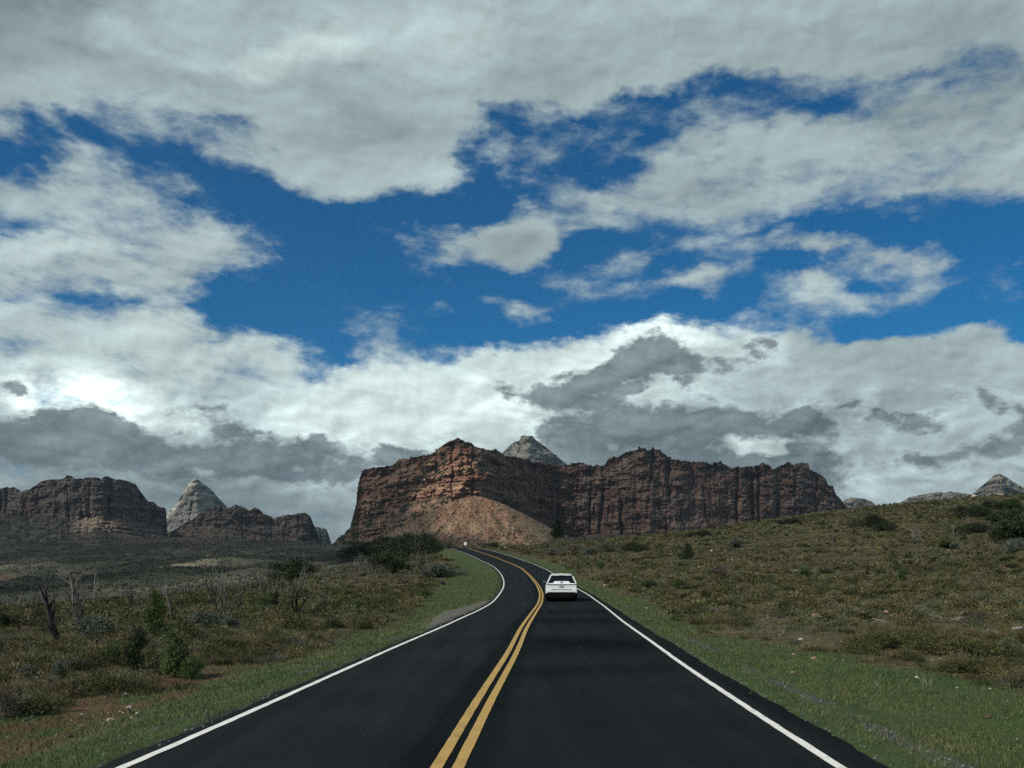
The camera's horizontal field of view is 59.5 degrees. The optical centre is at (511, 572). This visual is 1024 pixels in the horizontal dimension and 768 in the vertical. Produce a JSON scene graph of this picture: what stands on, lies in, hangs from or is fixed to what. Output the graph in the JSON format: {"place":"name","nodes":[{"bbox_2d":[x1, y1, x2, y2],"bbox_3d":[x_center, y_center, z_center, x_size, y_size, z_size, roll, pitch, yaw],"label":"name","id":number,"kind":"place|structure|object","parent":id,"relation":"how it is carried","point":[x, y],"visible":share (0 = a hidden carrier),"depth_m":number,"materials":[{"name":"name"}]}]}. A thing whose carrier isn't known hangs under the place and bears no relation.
{"place":"outdoors","nodes":[
{"label":"outdoors","id":0,"kind":"place"},
{"bbox_2d":[0,475,166,542],"bbox_3d":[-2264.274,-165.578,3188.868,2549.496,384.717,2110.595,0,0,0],"label":"mesa","id":1,"kind":"structure","parent":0,"point":[82,506],"depth_m":3262.71,"materials":[{"name":"stone"}]},
{"bbox_2d":[0,487,165,542],"bbox_3d":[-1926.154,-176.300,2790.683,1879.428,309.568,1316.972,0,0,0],"label":"juniper scrub","id":2,"kind":"object","parent":1,"relation":"on","point":[1,524],"visible":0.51,"depth_m":3160.23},
{"bbox_2d":[166,479,227,532],"bbox_3d":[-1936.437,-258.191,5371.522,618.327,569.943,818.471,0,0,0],"label":"peak","id":3,"kind":"structure","parent":0,"point":[197,498],"depth_m":5218.19,"materials":[{"name":"stone"}]},
{"bbox_2d":[167,505,320,543],"bbox_3d":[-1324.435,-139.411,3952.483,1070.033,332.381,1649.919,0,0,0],"label":"mesa","id":4,"kind":"structure","parent":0,"point":[254,522],"depth_m":4011.50,"materials":[{"name":"stone"}]},
{"bbox_2d":[167,505,316,542],"bbox_3d":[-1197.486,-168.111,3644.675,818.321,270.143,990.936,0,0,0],"label":"juniper scrub","id":5,"kind":"object","parent":4,"relation":"on","point":[225,534],"visible":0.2,"depth_m":3982.49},
{"bbox_2d":[315,527,331,543],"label":"butte","id":6,"kind":"object","parent":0,"point":[323,535],"visible":0.28,"depth_m":5067.01,"materials":[{"name":"stone"}]},
{"bbox_2d":[101,548,888,767],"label":"road","id":7,"kind":"structure","parent":0,"point":[590,682],"depth_m":11.58,"materials":[{"name":"asphalt"}]},
{"bbox_2d":[116,548,503,767],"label":"white edge line","id":8,"kind":"object","parent":7,"relation":"on","point":[144,757],"visible":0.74,"depth_m":11.63,"materials":[{"name":"paint"}]},
{"bbox_2d":[430,549,540,767],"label":"yellow centre line","id":9,"kind":"object","parent":7,"relation":"on","point":[445,751],"visible":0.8,"depth_m":11.63,"materials":[{"name":"paint"}]},
{"bbox_2d":[452,549,543,767],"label":"yellow centre line","id":10,"kind":"object","parent":7,"relation":"on","point":[466,749],"visible":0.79,"depth_m":11.63,"materials":[{"name":"paint"}]},
{"bbox_2d":[543,573,577,600],"bbox_3d":[3.037,0.866,56.261,2.206,1.745,4.718,0,0,1],"label":"car","id":11,"kind":"object","parent":7,"relation":"on","point":[561,585],"visible":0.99,"depth_m":53.97,"materials":[{"name":"white paint"}]},
{"bbox_2d":[485,549,845,767],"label":"white edge line","id":12,"kind":"object","parent":7,"relation":"on","point":[820,754],"visible":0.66,"depth_m":11.63,"materials":[{"name":"paint"}]},
{"bbox_2d":[4,592,1005,767],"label":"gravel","id":13,"kind":"structure","parent":0,"point":[775,700],"depth_m":11.36,"materials":[{"name":"gravel"}]},
{"bbox_2d":[0,494,1023,767],"bbox_3d":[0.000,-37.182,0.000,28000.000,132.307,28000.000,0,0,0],"label":"ground","id":14,"kind":"structure","parent":0,"point":[470,564],"depth_m":23.97,"materials":[{"name":"soil"}]},
{"bbox_2d":[0,611,16,626],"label":"green shrub","id":15,"kind":"object","parent":14,"relation":"on","point":[5,619],"visible":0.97,"depth_m":32.16,"materials":[{"name":"green plant"}]},
{"bbox_2d":[12,664,38,678],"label":"sage shrub","id":16,"kind":"object","parent":14,"relation":"on","point":[23,669],"visible":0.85,"depth_m":15.94,"materials":[{"name":"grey plant"}]},
{"bbox_2d":[0,687,56,719],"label":"dry shrub","id":17,"kind":"object","parent":14,"relation":"on","point":[8,700],"visible":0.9,"depth_m":12.27,"materials":[{"name":"grey plant"}]},
{"bbox_2d":[3,691,73,717],"bbox_3d":[-6.657,1.845,12.548,0.798,0.371,0.873,0,0,36],"label":"olive shrub","id":18,"kind":"object","parent":14,"relation":"on","point":[41,703],"visible":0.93,"depth_m":12.42,"materials":[{"name":"green plant"}]},
{"bbox_2d":[34,567,59,641],"bbox_3d":[-13.277,0.936,25.670,0.404,2.242,0.709,0,0,20],"label":"dead tree","id":19,"kind":"object","parent":14,"relation":"on","point":[53,629],"visible":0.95,"depth_m":25.76,"materials":[{"name":"brown wood"}]},
{"bbox_2d":[51,660,69,674],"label":"sage shrub","id":20,"kind":"object","parent":14,"relation":"on","point":[56,668],"visible":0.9,"depth_m":16.26,"materials":[{"name":"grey plant"}]},
{"bbox_2d":[57,552,88,620],"bbox_3d":[-16.625,0.589,33.558,1.112,2.792,1.590,0,0,-13],"label":"dead tree","id":21,"kind":"object","parent":14,"relation":"on","point":[73,606],"visible":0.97,"depth_m":33.83,"materials":[{"name":"grey wood"}]},
{"bbox_2d":[63,657,94,668],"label":"dry shrub","id":22,"kind":"object","parent":14,"relation":"on","point":[79,660],"visible":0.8,"depth_m":17.07,"materials":[{"name":"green plant"}]},
{"bbox_2d":[93,574,101,604],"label":"dead tree","id":23,"kind":"object","parent":14,"relation":"on","point":[95,599],"visible":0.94,"depth_m":77.88,"materials":[{"name":"grey wood"}]},
{"bbox_2d":[67,672,128,693],"bbox_3d":[-6.774,1.830,14.932,0.970,0.376,1.062,0,0,29],"label":"olive shrub","id":24,"kind":"object","parent":14,"relation":"on","point":[99,682],"visible":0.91,"depth_m":14.74,"materials":[{"name":"green plant"}]},
{"bbox_2d":[69,614,128,636],"bbox_3d":[-12.931,1.656,28.225,1.801,0.826,2.007,0,0,-39],"label":"sage shrub","id":25,"kind":"object","parent":14,"relation":"on","point":[90,624],"visible":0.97,"depth_m":28.10,"materials":[{"name":"grey plant"}]},
{"bbox_2d":[98,641,122,660],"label":"green shrub","id":26,"kind":"object","parent":14,"relation":"on","point":[114,644],"visible":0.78,"depth_m":18.70,"materials":[{"name":"green plant"}]},
{"bbox_2d":[110,592,143,609],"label":"dead tree","id":27,"kind":"object","parent":14,"relation":"on","point":[130,602],"visible":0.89,"depth_m":54.99,"materials":[{"name":"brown wood"}]},
{"bbox_2d":[120,624,151,668],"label":"juniper sapling","id":28,"kind":"object","parent":14,"relation":"on","point":[132,651],"visible":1,"depth_m":17.95,"materials":[{"name":"green plant"}]},
{"bbox_2d":[140,583,172,637],"bbox_3d":[-10.694,1.066,26.990,0.980,1.930,1.201,0,0,-43],"label":"juniper tree","id":29,"kind":"object","parent":14,"relation":"on","point":[150,617],"visible":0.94,"depth_m":26.94,"materials":[{"name":"green plant"}]},
{"bbox_2d":[157,581,175,619],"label":"dead tree","id":30,"kind":"object","parent":14,"relation":"on","point":[170,608],"visible":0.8,"depth_m":34.08,"materials":[{"name":"grey wood"}]},
{"bbox_2d":[157,622,189,677],"bbox_3d":[-6.332,1.405,16.803,0.604,1.256,0.679,0,0,27],"label":"juniper sapling","id":31,"kind":"object","parent":14,"relation":"on","point":[175,656],"visible":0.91,"depth_m":16.76,"materials":[{"name":"green plant"}]},
{"bbox_2d":[176,652,207,679],"bbox_3d":[-5.947,1.752,16.685,0.563,0.567,0.629,0,0,-3],"label":"juniper shrub","id":32,"kind":"object","parent":14,"relation":"on","point":[191,669],"visible":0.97,"depth_m":16.63,"materials":[{"name":"green plant"}]},
{"bbox_2d":[0,547,398,605],"bbox_3d":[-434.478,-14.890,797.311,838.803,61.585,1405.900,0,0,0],"label":"burnt stems","id":33,"kind":"object","parent":14,"relation":"on","point":[138,594],"visible":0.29,"depth_m":244.17,"materials":[{"name":"brown plant"}]},
{"bbox_2d":[199,565,220,608],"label":"dead tree","id":34,"kind":"object","parent":14,"relation":"on","point":[210,595],"visible":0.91,"depth_m":53.93,"materials":[{"name":"grey wood"}]},
{"bbox_2d":[185,608,238,626],"bbox_3d":[-10.054,1.583,30.895,2.068,0.759,1.856,0,0,26],"label":"sage shrub","id":35,"kind":"object","parent":14,"relation":"on","point":[204,617],"visible":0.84,"depth_m":30.59,"materials":[{"name":"grey plant"}]},
{"bbox_2d":[206,560,233,611],"bbox_3d":[-13.633,0.525,41.948,1.526,2.891,0.712,0,0,0],"label":"dead tree","id":36,"kind":"object","parent":14,"relation":"on","point":[222,607],"visible":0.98,"depth_m":42.07,"materials":[{"name":"grey wood"}]},
{"bbox_2d":[221,617,239,626],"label":"sage shrub","id":37,"kind":"object","parent":14,"relation":"on","point":[229,620],"visible":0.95,"depth_m":30.12,"materials":[{"name":"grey plant"}]},
{"bbox_2d":[222,558,252,611],"bbox_3d":[-13.475,0.389,43.539,1.928,3.142,1.207,0,0,0],"label":"dead tree","id":38,"kind":"object","parent":14,"relation":"on","point":[234,602],"visible":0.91,"depth_m":43.55,"materials":[{"name":"grey wood"}]},
{"bbox_2d":[219,568,258,608],"bbox_3d":[-16.507,0.657,54.889,2.015,3.277,2.493,0,0,36],"label":"dead tree","id":39,"kind":"object","parent":14,"relation":"on","point":[242,593],"visible":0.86,"depth_m":54.74,"materials":[{"name":"grey wood"}]},
{"bbox_2d":[252,573,267,596],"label":"dead tree","id":40,"kind":"object","parent":14,"relation":"on","point":[263,590],"visible":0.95,"depth_m":82.12,"materials":[{"name":"grey wood"}]},
{"bbox_2d":[255,594,272,607],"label":"green shrub","id":41,"kind":"object","parent":14,"relation":"on","point":[261,600],"visible":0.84,"depth_m":54.96,"materials":[{"name":"green plant"}]},
{"bbox_2d":[270,591,280,605],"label":"juniper sapling","id":42,"kind":"object","parent":14,"relation":"on","point":[275,600],"visible":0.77,"depth_m":56.72,"materials":[{"name":"green plant"}]},
{"bbox_2d":[266,557,320,581],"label":"bush","id":43,"kind":"object","parent":14,"relation":"on","point":[287,572],"visible":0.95,"depth_m":162.84,"materials":[{"name":"green plant"}]},
{"bbox_2d":[276,577,317,612],"bbox_3d":[-10.204,1.050,43.140,2.004,1.849,1.061,0,0,22],"label":"dead tree","id":44,"kind":"object","parent":14,"relation":"on","point":[296,600],"visible":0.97,"depth_m":43.13,"materials":[{"name":"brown wood"}]},
{"bbox_2d":[298,553,310,594],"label":"dead tree","id":45,"kind":"object","parent":14,"relation":"on","point":[304,572],"visible":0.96,"depth_m":84.41,"materials":[{"name":"grey wood"}]},
{"bbox_2d":[352,599,363,608],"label":"green shrub","id":46,"kind":"object","parent":14,"relation":"on","point":[357,604],"visible":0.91,"depth_m":45.50,"materials":[{"name":"green plant"}]},
{"bbox_2d":[334,540,389,560],"bbox_3d":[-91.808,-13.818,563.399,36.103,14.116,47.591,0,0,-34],"label":"scrub oak bush","id":47,"kind":"object","parent":14,"relation":"on","point":[352,551],"visible":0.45,"depth_m":562.54,"materials":[{"name":"green plant"}]},
{"bbox_2d":[354,577,376,594],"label":"dead tree","id":48,"kind":"object","parent":14,"relation":"on","point":[359,589],"visible":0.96,"depth_m":71.47,"materials":[{"name":"grey wood"}]},
{"bbox_2d":[347,559,384,571],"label":"sage shrub","id":49,"kind":"object","parent":14,"relation":"on","point":[369,566],"visible":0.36,"depth_m":144.21,"materials":[{"name":"grey plant"}]},
{"bbox_2d":[346,536,416,552],"bbox_3d":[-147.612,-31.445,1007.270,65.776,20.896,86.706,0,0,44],"label":"scrub oak bush","id":50,"kind":"object","parent":14,"relation":"on","point":[383,539],"visible":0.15,"depth_m":992.20,"materials":[{"name":"green plant"}]},
{"bbox_2d":[365,549,414,573],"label":"juniper bush","id":51,"kind":"object","parent":14,"relation":"on","point":[387,559],"visible":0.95,"depth_m":125.11,"materials":[{"name":"green plant"}]},
{"bbox_2d":[366,531,446,556],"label":"scrub oak bush","id":52,"kind":"object","parent":14,"relation":"on","point":[399,540],"visible":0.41,"depth_m":244.06,"materials":[{"name":"green plant"}]},
{"bbox_2d":[414,530,429,569],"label":"dead tree","id":53,"kind":"object","parent":14,"relation":"on","point":[419,564],"visible":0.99,"depth_m":131.57,"materials":[{"name":"grey wood"}]},
{"bbox_2d":[417,587,431,598],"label":"green shrub","id":54,"kind":"object","parent":14,"relation":"on","point":[423,593],"visible":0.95,"depth_m":62.30,"materials":[{"name":"green plant"}]},
{"bbox_2d":[395,532,457,554],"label":"scrub oak bush","id":55,"kind":"object","parent":14,"relation":"on","point":[428,540],"visible":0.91,"depth_m":200.24,"materials":[{"name":"green plant"}]},
{"bbox_2d":[424,560,467,577],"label":"rabbitbrush","id":56,"kind":"object","parent":14,"relation":"on","point":[438,569],"visible":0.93,"depth_m":110.44,"materials":[{"name":"green plant"}]},
{"bbox_2d":[0,494,1023,697],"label":"brush","id":57,"kind":"object","parent":14,"relation":"on","point":[370,598],"visible":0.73,"depth_m":54.28,"materials":[{"name":"green plant"}]},
{"bbox_2d":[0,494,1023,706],"bbox_3d":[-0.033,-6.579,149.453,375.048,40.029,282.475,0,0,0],"label":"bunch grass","id":58,"kind":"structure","parent":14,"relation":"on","point":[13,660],"depth_m":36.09,"materials":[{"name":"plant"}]},
{"bbox_2d":[0,561,1023,767],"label":"verge grass","id":59,"kind":"structure","parent":14,"relation":"on","point":[651,621],"depth_m":14.02,"materials":[{"name":"plant"}]},
{"bbox_2d":[0,492,1023,604],"bbox_3d":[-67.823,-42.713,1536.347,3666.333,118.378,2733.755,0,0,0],"label":"brush","id":60,"kind":"object","parent":14,"relation":"on","point":[177,583],"visible":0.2,"depth_m":543.67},
{"bbox_2d":[543,547,560,555],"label":"sage shrub","id":61,"kind":"object","parent":14,"relation":"on","point":[548,552],"visible":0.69,"depth_m":162.22,"materials":[{"name":"green plant"}]},
{"bbox_2d":[548,518,567,538],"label":"juniper tree","id":62,"kind":"object","parent":14,"relation":"on","point":[556,533],"visible":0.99,"depth_m":534.92,"materials":[{"name":"green plant"}]},
{"bbox_2d":[550,543,586,554],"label":"dry shrub","id":63,"kind":"object","parent":14,"relation":"on","point":[575,547],"visible":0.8,"depth_m":158.40,"materials":[{"name":"green plant"}]},
{"bbox_2d":[579,546,598,555],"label":"sage shrub","id":64,"kind":"object","parent":14,"relation":"on","point":[589,550],"visible":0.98,"depth_m":149.09,"materials":[{"name":"green plant"}]},
{"bbox_2d":[593,542,622,551],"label":"dry shrub","id":65,"kind":"object","parent":14,"relation":"on","point":[606,545],"visible":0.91,"depth_m":155.57,"materials":[{"name":"brown plant"}]},
{"bbox_2d":[619,541,650,550],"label":"juniper bush","id":66,"kind":"object","parent":14,"relation":"on","point":[633,546],"visible":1,"depth_m":151.17,"materials":[{"name":"green plant"}]},
{"bbox_2d":[639,580,662,587],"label":"green shrub","id":67,"kind":"object","parent":14,"relation":"on","point":[647,584],"visible":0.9,"depth_m":70.47,"materials":[{"name":"green plant"}]},
{"bbox_2d":[672,577,681,588],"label":"juniper sapling","id":68,"kind":"object","parent":14,"relation":"on","point":[678,583],"visible":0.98,"depth_m":67.88,"materials":[{"name":"green plant"}]},
{"bbox_2d":[678,542,694,558],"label":"juniper tree","id":69,"kind":"object","parent":14,"relation":"on","point":[687,553],"visible":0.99,"depth_m":118.74,"materials":[{"name":"green plant"}]},
{"bbox_2d":[685,530,723,536],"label":"juniper bush","id":70,"kind":"object","parent":14,"relation":"on","point":[701,532],"visible":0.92,"depth_m":187.82,"materials":[{"name":"green plant"}]},
{"bbox_2d":[694,494,727,529],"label":"leafless bush","id":71,"kind":"object","parent":14,"relation":"on","point":[712,526],"visible":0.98,"depth_m":232.01,"materials":[{"name":"brown wood"}]},
{"bbox_2d":[709,564,728,573],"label":"dry shrub","id":72,"kind":"object","parent":14,"relation":"on","point":[717,570],"visible":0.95,"depth_m":85.71,"materials":[{"name":"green plant"}]},
{"bbox_2d":[728,537,742,547],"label":"sage shrub","id":73,"kind":"object","parent":14,"relation":"on","point":[735,541],"visible":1,"depth_m":137.23,"materials":[{"name":"grey plant"}]},
{"bbox_2d":[774,518,813,523],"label":"juniper bush","id":74,"kind":"object","parent":14,"relation":"on","point":[792,520],"visible":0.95,"depth_m":199.32,"materials":[{"name":"green plant"}]},
{"bbox_2d":[792,565,816,576],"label":"green shrub","id":75,"kind":"object","parent":14,"relation":"on","point":[803,571],"visible":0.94,"depth_m":76.35,"materials":[{"name":"green plant"}]},
{"bbox_2d":[817,568,834,575],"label":"green shrub","id":76,"kind":"object","parent":14,"relation":"on","point":[826,571],"visible":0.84,"depth_m":76.75,"materials":[{"name":"green plant"}]},
{"bbox_2d":[843,640,882,654],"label":"olive shrub","id":77,"kind":"object","parent":14,"relation":"on","point":[874,645],"visible":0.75,"depth_m":21.38,"materials":[{"name":"green plant"}]},
{"bbox_2d":[846,513,893,527],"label":"scrub oak bush","id":78,"kind":"object","parent":14,"relation":"on","point":[870,520],"visible":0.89,"depth_m":156.37,"materials":[{"name":"green plant"}]},
{"bbox_2d":[835,629,919,647],"bbox_3d":[9.567,1.714,23.264,2.330,0.582,2.129,0,0,7],"label":"olive shrub","id":79,"kind":"object","parent":14,"relation":"on","point":[884,637],"visible":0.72,"depth_m":22.99,"materials":[{"name":"green plant"}]},
{"bbox_2d":[869,522,898,530],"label":"scrub oak bush","id":80,"kind":"object","parent":14,"relation":"on","point":[886,526],"visible":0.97,"depth_m":145.80,"materials":[{"name":"green plant"}]},
{"bbox_2d":[898,566,906,581],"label":"juniper sapling","id":81,"kind":"object","parent":14,"relation":"on","point":[902,574],"visible":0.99,"depth_m":63.56,"materials":[{"name":"green plant"}]},
{"bbox_2d":[916,673,931,694],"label":"dry stalks","id":82,"kind":"object","parent":14,"relation":"on","point":[924,685],"visible":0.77,"depth_m":14.10,"materials":[{"name":"beige plant"}]},
{"bbox_2d":[897,631,982,653],"bbox_3d":[10.567,1.728,22.170,2.094,0.649,2.291,0,0,22],"label":"olive shrub","id":83,"kind":"object","parent":14,"relation":"on","point":[921,640],"visible":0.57,"depth_m":22.01,"materials":[{"name":"green plant"}]},
{"bbox_2d":[937,540,953,547],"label":"green shrub","id":84,"kind":"object","parent":14,"relation":"on","point":[945,543],"visible":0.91,"depth_m":104.23,"materials":[{"name":"green plant"}]},
{"bbox_2d":[949,541,961,548],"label":"sage shrub","id":85,"kind":"object","parent":14,"relation":"on","point":[953,545],"visible":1,"depth_m":103.18,"materials":[{"name":"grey plant"}]},
{"bbox_2d":[944,505,969,511],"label":"scrub oak bush","id":86,"kind":"object","parent":14,"relation":"on","point":[959,508],"visible":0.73,"depth_m":185.83,"materials":[{"name":"green plant"}]},
{"bbox_2d":[932,656,982,672],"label":"olive shrub","id":87,"kind":"object","parent":14,"relation":"on","point":[958,663],"visible":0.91,"depth_m":18.04,"materials":[{"name":"green plant"}]},
{"bbox_2d":[921,635,1023,657],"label":"olive shrub","id":88,"kind":"object","parent":14,"relation":"on","point":[993,649],"visible":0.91,"depth_m":20.67,"materials":[{"name":"green plant"}]},
{"bbox_2d":[947,522,1007,532],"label":"scrub oak bush","id":89,"kind":"object","parent":14,"relation":"on","point":[975,527],"visible":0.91,"depth_m":129.05,"materials":[{"name":"green plant"}]},
{"bbox_2d":[956,609,998,622],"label":"dry shrub","id":90,"kind":"object","parent":14,"relation":"on","point":[979,614],"visible":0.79,"depth_m":30.06,"materials":[{"name":"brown plant"}]},
{"bbox_2d":[951,505,1004,517],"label":"scrub oak bush","id":91,"kind":"object","parent":14,"relation":"on","point":[980,510],"visible":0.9,"depth_m":162.29,"materials":[{"name":"green plant"}]},
{"bbox_2d":[968,500,1000,508],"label":"scrub oak bush","id":92,"kind":"object","parent":14,"relation":"on","point":[987,503],"visible":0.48,"depth_m":188.25,"materials":[{"name":"green plant"}]},
{"bbox_2d":[960,656,1015,673],"bbox_3d":[9.494,1.873,18.076,1.066,0.472,1.166,0,0,-21],"label":"olive shrub","id":93,"kind":"object","parent":14,"relation":"on","point":[983,663],"visible":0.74,"depth_m":17.91,"materials":[{"name":"green plant"}]},
{"bbox_2d":[982,512,1011,523],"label":"scrub oak bush","id":94,"kind":"object","parent":14,"relation":"on","point":[992,517],"visible":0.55,"depth_m":138.42,"materials":[{"name":"green plant"}]},
{"bbox_2d":[986,507,1023,541],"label":"oak tree","id":95,"kind":"object","parent":14,"relation":"on","point":[1015,527],"visible":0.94,"depth_m":103.88,"materials":[{"name":"green plant"}]},
{"bbox_2d":[990,498,1023,511],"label":"scrub oak bush","id":96,"kind":"object","parent":14,"relation":"on","point":[1009,503],"visible":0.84,"depth_m":172.73,"materials":[{"name":"green plant"}]},
{"bbox_2d":[1000,536,1023,550],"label":"sage shrub","id":97,"kind":"object","parent":14,"relation":"on","point":[1015,543],"visible":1,"depth_m":90.79,"materials":[{"name":"grey plant"}]},
{"bbox_2d":[0,0,1023,542],"label":"sky","id":98,"kind":"structure","parent":0,"point":[269,255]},
{"bbox_2d":[502,435,566,465],"bbox_3d":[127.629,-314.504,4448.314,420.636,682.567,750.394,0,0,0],"label":"peak","id":99,"kind":"structure","parent":0,"point":[526,443],"depth_m":4283.93,"materials":[{"name":"stone"}]},
{"bbox_2d":[507,437,562,465],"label":"juniper scrub","id":100,"kind":"object","parent":99,"relation":"on","point":[539,455],"visible":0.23,"depth_m":4289.72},
{"bbox_2d":[335,438,847,546],"bbox_3d":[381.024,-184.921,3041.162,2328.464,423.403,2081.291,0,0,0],"label":"mesa","id":101,"kind":"structure","parent":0,"point":[649,511],"depth_m":2815.61,"materials":[{"name":"stone"}]},
{"bbox_2d":[336,496,551,546],"bbox_3d":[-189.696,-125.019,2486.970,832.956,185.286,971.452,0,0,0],"label":"slope brush","id":102,"kind":"object","parent":101,"relation":"on","point":[502,535],"visible":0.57,"depth_m":2195.50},
{"bbox_2d":[332,439,848,544],"bbox_3d":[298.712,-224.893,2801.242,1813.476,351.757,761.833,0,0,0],"label":"juniper scrub","id":103,"kind":"object","parent":101,"relation":"on","point":[354,534],"visible":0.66,"depth_m":2783.37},
{"bbox_2d":[843,497,874,507],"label":"butte","id":104,"kind":"object","parent":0,"point":[851,502],"visible":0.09,"depth_m":4443.46,"materials":[{"name":"stone"}]},
{"bbox_2d":[902,491,976,502],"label":"mesa","id":105,"kind":"structure","parent":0,"point":[939,495],"depth_m":3401.03,"materials":[{"name":"stone"}]},
{"bbox_2d":[974,474,1023,495],"bbox_3d":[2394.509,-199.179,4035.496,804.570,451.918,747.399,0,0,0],"label":"peak","id":106,"kind":"structure","parent":0,"point":[986,488],"depth_m":3839.27,"materials":[{"name":"stone"}]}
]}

